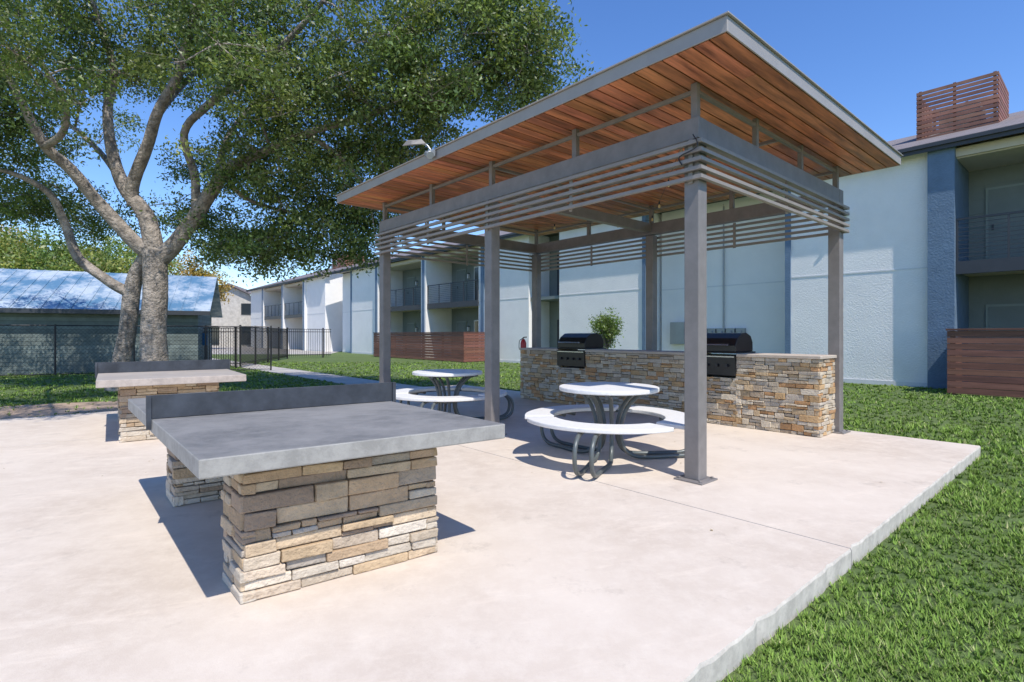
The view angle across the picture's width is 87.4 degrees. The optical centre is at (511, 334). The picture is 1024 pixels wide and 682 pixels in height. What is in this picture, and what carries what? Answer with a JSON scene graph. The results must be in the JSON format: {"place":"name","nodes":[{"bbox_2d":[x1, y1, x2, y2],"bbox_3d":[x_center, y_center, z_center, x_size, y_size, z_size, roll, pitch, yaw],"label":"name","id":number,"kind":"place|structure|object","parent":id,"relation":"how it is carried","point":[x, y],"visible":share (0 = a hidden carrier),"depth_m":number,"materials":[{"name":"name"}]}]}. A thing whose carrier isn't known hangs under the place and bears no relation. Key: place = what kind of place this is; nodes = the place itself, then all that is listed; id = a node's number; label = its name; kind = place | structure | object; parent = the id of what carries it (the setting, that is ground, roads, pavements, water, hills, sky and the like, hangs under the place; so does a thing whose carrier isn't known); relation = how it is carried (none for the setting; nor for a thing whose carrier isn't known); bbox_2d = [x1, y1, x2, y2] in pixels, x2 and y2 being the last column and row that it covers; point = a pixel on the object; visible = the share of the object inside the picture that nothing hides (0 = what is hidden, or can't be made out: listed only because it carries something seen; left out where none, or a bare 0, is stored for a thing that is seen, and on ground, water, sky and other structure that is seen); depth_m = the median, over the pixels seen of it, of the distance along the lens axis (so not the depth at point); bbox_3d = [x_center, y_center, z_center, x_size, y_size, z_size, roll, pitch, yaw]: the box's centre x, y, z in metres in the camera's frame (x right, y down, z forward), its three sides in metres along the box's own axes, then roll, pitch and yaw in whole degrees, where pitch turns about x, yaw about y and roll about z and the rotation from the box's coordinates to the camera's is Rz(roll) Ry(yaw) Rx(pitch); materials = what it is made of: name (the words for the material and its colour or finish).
{"place":"outdoors","nodes":[
{"label":"outdoors","id":0,"kind":"place"},
{"bbox_2d":[212,286,250,346],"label":"building","id":1,"kind":"structure","parent":0,"point":[231,314],"depth_m":62.07,"materials":[{"name":"white paint"}]},
{"bbox_2d":[212,303,250,344],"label":"windows","id":2,"kind":"structure","parent":1,"relation":"attached to","point":[245,308],"depth_m":62.30,"materials":[{"name":"grey glass"}]},
{"bbox_2d":[222,283,250,294],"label":"roof","id":3,"kind":"structure","parent":1,"relation":"on","point":[241,289],"depth_m":62.02,"materials":[{"name":"concrete"}]},
{"bbox_2d":[212,347,339,353],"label":"parking lot pavement","id":4,"kind":"structure","parent":0,"point":[298,351],"depth_m":44.14,"materials":[{"name":"concrete"}]},
{"bbox_2d":[0,224,235,304],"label":"autumn tree","id":5,"kind":"object","parent":4,"relation":"on","point":[193,271],"visible":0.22,"depth_m":49.71,"materials":[{"name":"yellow plant"}]},
{"bbox_2d":[212,358,419,389],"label":"walkway path","id":6,"kind":"structure","parent":0,"point":[346,380],"depth_m":17.71,"materials":[{"name":"concrete"}]},
{"bbox_2d":[0,385,980,681],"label":"concrete patio","id":7,"kind":"structure","parent":0,"point":[544,563],"depth_m":2.99,"materials":[{"name":"beige concrete"}]},
{"bbox_2d":[95,359,245,442],"bbox_3d":[-4.832,0.818,7.503,1.585,0.905,2.740,0,0,-37],"label":"ping pong table","id":8,"kind":"object","parent":7,"relation":"on","point":[137,379],"visible":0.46,"depth_m":6.66,"materials":[{"name":"concrete"}]},
{"bbox_2d":[128,382,504,603],"bbox_3d":[-1.549,0.818,3.673,1.582,0.905,2.841,0,0,-39],"label":"ping pong table","id":9,"kind":"object","parent":7,"relation":"on","point":[312,485],"visible":1,"depth_m":2.83,"materials":[{"name":"concrete"}]},
{"bbox_2d":[396,369,513,419],"bbox_3d":[-0.879,0.896,7.683,1.823,0.737,1.854,0,0,0],"label":"round picnic table","id":10,"kind":"object","parent":7,"relation":"on","point":[408,396],"visible":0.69,"depth_m":7.63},
{"bbox_2d":[525,382,683,477],"bbox_3d":[1.059,0.896,5.456,1.857,0.737,1.807,0,0,0],"label":"round picnic table","id":11,"kind":"object","parent":7,"relation":"on","point":[600,428],"visible":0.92,"depth_m":5.36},
{"bbox_2d":[519,347,836,437],"bbox_3d":[2.178,0.767,8.832,0.588,1.007,5.517,0,0,-41],"label":"stone grill counter","id":12,"kind":"object","parent":7,"relation":"on","point":[788,393],"visible":0.69,"depth_m":7.49,"materials":[{"name":"stone"}]},
{"bbox_2d":[519,337,526,347],"bbox_3d":[0.229,0.225,11.120,0.140,0.370,0.124,0,0,-36],"label":"fire extinguisher","id":13,"kind":"object","parent":12,"relation":"on","point":[523,343],"visible":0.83,"depth_m":11.09,"materials":[{"name":"red metal"}]},
{"bbox_2d":[557,333,605,366],"bbox_3d":[1.247,0.270,9.826,0.644,0.600,0.700,0,0,-41],"label":"built in grill","id":14,"kind":"object","parent":12,"relation":"on","point":[576,358],"visible":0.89,"depth_m":9.63,"materials":[{"name":"black metal"}]},
{"bbox_2d":[707,333,755,375],"bbox_3d":[3.046,0.270,7.786,0.644,0.600,0.700,0,0,-41],"label":"built in grill","id":15,"kind":"object","parent":12,"relation":"on","point":[733,344],"visible":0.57,"depth_m":7.54,"materials":[{"name":"black metal"}]},
{"bbox_2d":[505,430,850,485],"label":"base plates","id":16,"kind":"object","parent":7,"relation":"on","point":[708,479],"visible":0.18,"depth_m":4.65,"materials":[{"name":"metal"}]},
{"bbox_2d":[379,143,842,480],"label":"columns","id":17,"kind":"structure","parent":16,"relation":"on","point":[695,329],"depth_m":6.75,"materials":[{"name":"metal"}]},
{"bbox_2d":[379,116,842,253],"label":"beams","id":18,"kind":"structure","parent":17,"relation":"on","point":[675,134],"depth_m":6.82,"materials":[{"name":"metal"}]},
{"bbox_2d":[383,82,838,243],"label":"purlins","id":19,"kind":"object","parent":18,"relation":"on","point":[695,93],"visible":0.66,"depth_m":6.42,"materials":[{"name":"metal"}]},
{"bbox_2d":[339,32,898,235],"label":"wood soffit","id":20,"kind":"structure","parent":19,"relation":"on","point":[729,70],"depth_m":5.89,"materials":[{"name":"brown wood"}]},
{"bbox_2d":[335,11,902,236],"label":"roof fascia","id":21,"kind":"structure","parent":20,"relation":"on","point":[732,25],"depth_m":4.94,"materials":[{"name":"grey metal"}]},
{"bbox_2d":[402,139,434,158],"bbox_3d":[-1.145,-2.312,6.720,0.494,0.333,0.250,0,0,30],"label":"flood light","id":22,"kind":"object","parent":21,"relation":"attached to","point":[429,153],"visible":1,"depth_m":6.68,"materials":[{"name":"metal"}]},
{"bbox_2d":[375,137,849,271],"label":"louvre slats","id":23,"kind":"object","parent":17,"relation":"attached to","point":[691,168],"visible":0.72,"depth_m":6.23,"materials":[{"name":"paint"}]},
{"bbox_2d":[425,134,697,228],"bbox_3d":[1.138,-1.700,7.786,3.453,0.466,5.614,0,0,-39],"label":"metal pergola beam","id":24,"kind":"object","parent":23,"relation":"attached to","point":[680,150],"visible":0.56,"depth_m":6.41,"materials":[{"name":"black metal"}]},
{"bbox_2d":[0,351,1023,681],"bbox_3d":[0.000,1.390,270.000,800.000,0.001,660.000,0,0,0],"label":"lawn ground","id":25,"kind":"structure","parent":0,"point":[340,357],"depth_m":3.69,"materials":[{"name":"green plant"}]},
{"bbox_2d":[0,401,117,419],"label":"dirt bed","id":26,"kind":"object","parent":25,"relation":"on","point":[26,411],"visible":0.18,"depth_m":9.92,"materials":[{"name":"brown soil"}]},
{"bbox_2d":[0,222,184,275],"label":"distant trees","id":27,"kind":"object","parent":25,"relation":"on","point":[15,253],"visible":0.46,"depth_m":39.16,"materials":[{"name":"green plant"}]},
{"bbox_2d":[0,268,222,374],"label":"blue roof shed","id":28,"kind":"structure","parent":25,"relation":"on","point":[39,297],"depth_m":19.69,"materials":[{"name":"metal"}]},
{"bbox_2d":[202,333,204,344],"bbox_3d":[-12.964,0.195,22.462,0.380,0.510,0.025,0,0,0],"label":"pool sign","id":29,"kind":"object","parent":28,"relation":"attached to","point":[203,338],"visible":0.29,"depth_m":22.45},
{"bbox_2d":[0,324,271,375],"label":"chain link fence","id":30,"kind":"object","parent":25,"relation":"on","point":[134,354],"visible":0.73,"depth_m":18.68,"materials":[{"name":"black metal"}]},
{"bbox_2d":[202,327,238,367],"bbox_3d":[-12.526,0.515,22.554,2.398,1.750,0.070,0,0,12],"label":"iron gate fence","id":31,"kind":"object","parent":25,"relation":"on","point":[235,343],"visible":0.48,"depth_m":22.45,"materials":[{"name":"metal"}]},
{"bbox_2d":[239,325,287,367],"bbox_3d":[-12.192,0.490,26.733,0.070,1.800,8.682,0,0,-11],"label":"iron picket fence","id":32,"kind":"object","parent":25,"relation":"on","point":[280,343],"visible":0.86,"depth_m":26.00,"materials":[{"name":"black metal"}]},
{"bbox_2d":[262,282,303,350],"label":"blue piers","id":33,"kind":"structure","parent":25,"relation":"on","point":[282,312],"depth_m":50.89,"materials":[{"name":"paint"}]},
{"bbox_2d":[251,276,342,351],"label":"stucco walls","id":34,"kind":"structure","parent":25,"relation":"on","point":[324,296],"depth_m":46.35,"materials":[{"name":"white paint"}]},
{"bbox_2d":[246,274,322,319],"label":"dark trim and rails","id":35,"kind":"structure","parent":34,"relation":"attached to","point":[298,315],"depth_m":50.85,"materials":[{"name":"black metal"}]},
{"bbox_2d":[251,313,324,351],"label":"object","id":36,"kind":"structure","parent":34,"relation":"attached to","point":[307,349],"depth_m":45.62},
{"bbox_2d":[265,275,328,319],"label":"soffits","id":37,"kind":"object","parent":34,"relation":"on","point":[278,288],"visible":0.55,"depth_m":50.93,"materials":[{"name":"white paint"}]},
{"bbox_2d":[248,251,405,289],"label":"shingle roof","id":38,"kind":"structure","parent":34,"relation":"on","point":[308,275],"depth_m":51.92,"materials":[{"name":"concrete"}]},
{"bbox_2d":[332,253,363,268],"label":"chimney screen","id":39,"kind":"object","parent":38,"relation":"on","point":[335,267],"visible":0.15,"depth_m":49.66,"materials":[{"name":"brown wood"}]},
{"bbox_2d":[0,0,601,390],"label":"oak tree","id":40,"kind":"object","parent":25,"relation":"on","point":[220,52],"visible":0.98,"depth_m":11.64,"materials":[{"name":"green plant"}]},
{"bbox_2d":[286,328,330,358],"bbox_3d":[-12.073,0.490,31.987,0.070,1.800,2.763,0,0,43],"label":"iron picket fence","id":41,"kind":"object","parent":25,"relation":"on","point":[308,354],"visible":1,"depth_m":32.02,"materials":[{"name":"metal"}]},
{"bbox_2d":[373,332,484,362],"bbox_3d":[-4.988,0.625,30.743,1.600,1.530,9.640,0,0,-41],"label":"patio wood fence","id":42,"kind":"object","parent":25,"relation":"on","point":[457,352],"visible":0.84,"depth_m":28.39,"materials":[{"name":"brown wood"}]},
{"bbox_2d":[343,189,784,353],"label":"panel walls","id":43,"kind":"structure","parent":25,"relation":"on","point":[757,311],"depth_m":19.01,"materials":[{"name":"white paint"}]},
{"bbox_2d":[670,206,745,343],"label":"electric meter bank","id":44,"kind":"structure","parent":43,"relation":"attached to","point":[676,332],"depth_m":20.38,"materials":[{"name":"metal"}]},
{"bbox_2d":[586,307,625,348],"bbox_3d":[2.302,0.342,13.000,0.975,2.098,0.852,0,0,0],"label":"potted shrub","id":45,"kind":"object","parent":25,"relation":"on","point":[606,328],"visible":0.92,"depth_m":12.90,"materials":[{"name":"green plant"}]},
{"bbox_2d":[342,266,926,386],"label":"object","id":46,"kind":"structure","parent":25,"relation":"on","point":[895,383],"depth_m":15.90,"materials":[{"name":"grey metal"}]},
{"bbox_2d":[352,152,926,382],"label":"stucco walls","id":47,"kind":"structure","parent":25,"relation":"on","point":[884,325],"depth_m":16.09,"materials":[{"name":"white paint"}]},
{"bbox_2d":[332,111,1023,271],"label":"shingle roof","id":48,"kind":"structure","parent":47,"relation":"on","point":[1015,118],"depth_m":15.37,"materials":[{"name":"concrete"}]},
{"bbox_2d":[916,71,1008,141],"bbox_3d":[13.553,-6.390,16.126,2.030,1.820,1.850,0,0,-41],"label":"chimney screen","id":49,"kind":"object","parent":48,"relation":"on","point":[928,117],"visible":0.73,"depth_m":15.43,"materials":[{"name":"brown wood"}]},
{"bbox_2d":[939,102,985,147],"bbox_3d":[13.541,-5.655,16.116,1.100,2.150,0.930,0,0,-41],"label":"vent unit","id":50,"kind":"object","parent":48,"relation":"on","point":[963,119],"depth_m":15.71,"materials":[{"name":"metal"}]},
{"bbox_2d":[339,132,1023,311],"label":"soffits","id":51,"kind":"object","parent":47,"relation":"attached to","point":[1001,151],"visible":0.39,"depth_m":13.71,"materials":[{"name":"white paint"}]},
{"bbox_2d":[350,146,968,388],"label":"blue piers","id":52,"kind":"structure","parent":25,"relation":"on","point":[947,207],"depth_m":13.82,"materials":[{"name":"paint"}]},
{"bbox_2d":[329,123,1023,353],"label":"dark trim and rails","id":53,"kind":"structure","parent":25,"relation":"on","point":[1008,263],"depth_m":13.44,"materials":[{"name":"black metal"}]},
{"bbox_2d":[403,163,1023,384],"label":"recess walls","id":54,"kind":"structure","parent":25,"relation":"on","point":[984,291],"depth_m":14.53,"materials":[{"name":"grey paint"}]},
{"bbox_2d":[475,267,478,341],"bbox_3d":[4.507,-1.360,23.855,0.018,5.140,31.472,0,0,-41],"label":"glass","id":55,"kind":"object","parent":54,"relation":"attached to","point":[476,277],"visible":0.04,"depth_m":31.32,"materials":[{"name":"grey"}]},
{"bbox_2d":[407,183,1023,376],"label":"sage doors","id":56,"kind":"structure","parent":54,"relation":"attached to","point":[987,252],"depth_m":14.45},
{"bbox_2d":[946,328,1023,397],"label":"patio wood fence","id":57,"kind":"object","parent":25,"relation":"on","point":[958,354],"visible":1,"depth_m":11.95,"materials":[{"name":"brown wood"}]},
{"bbox_2d":[0,0,1023,289],"label":"sky","id":58,"kind":"structure","parent":0,"point":[873,57],"materials":[{"name":"blue"}]}
]}

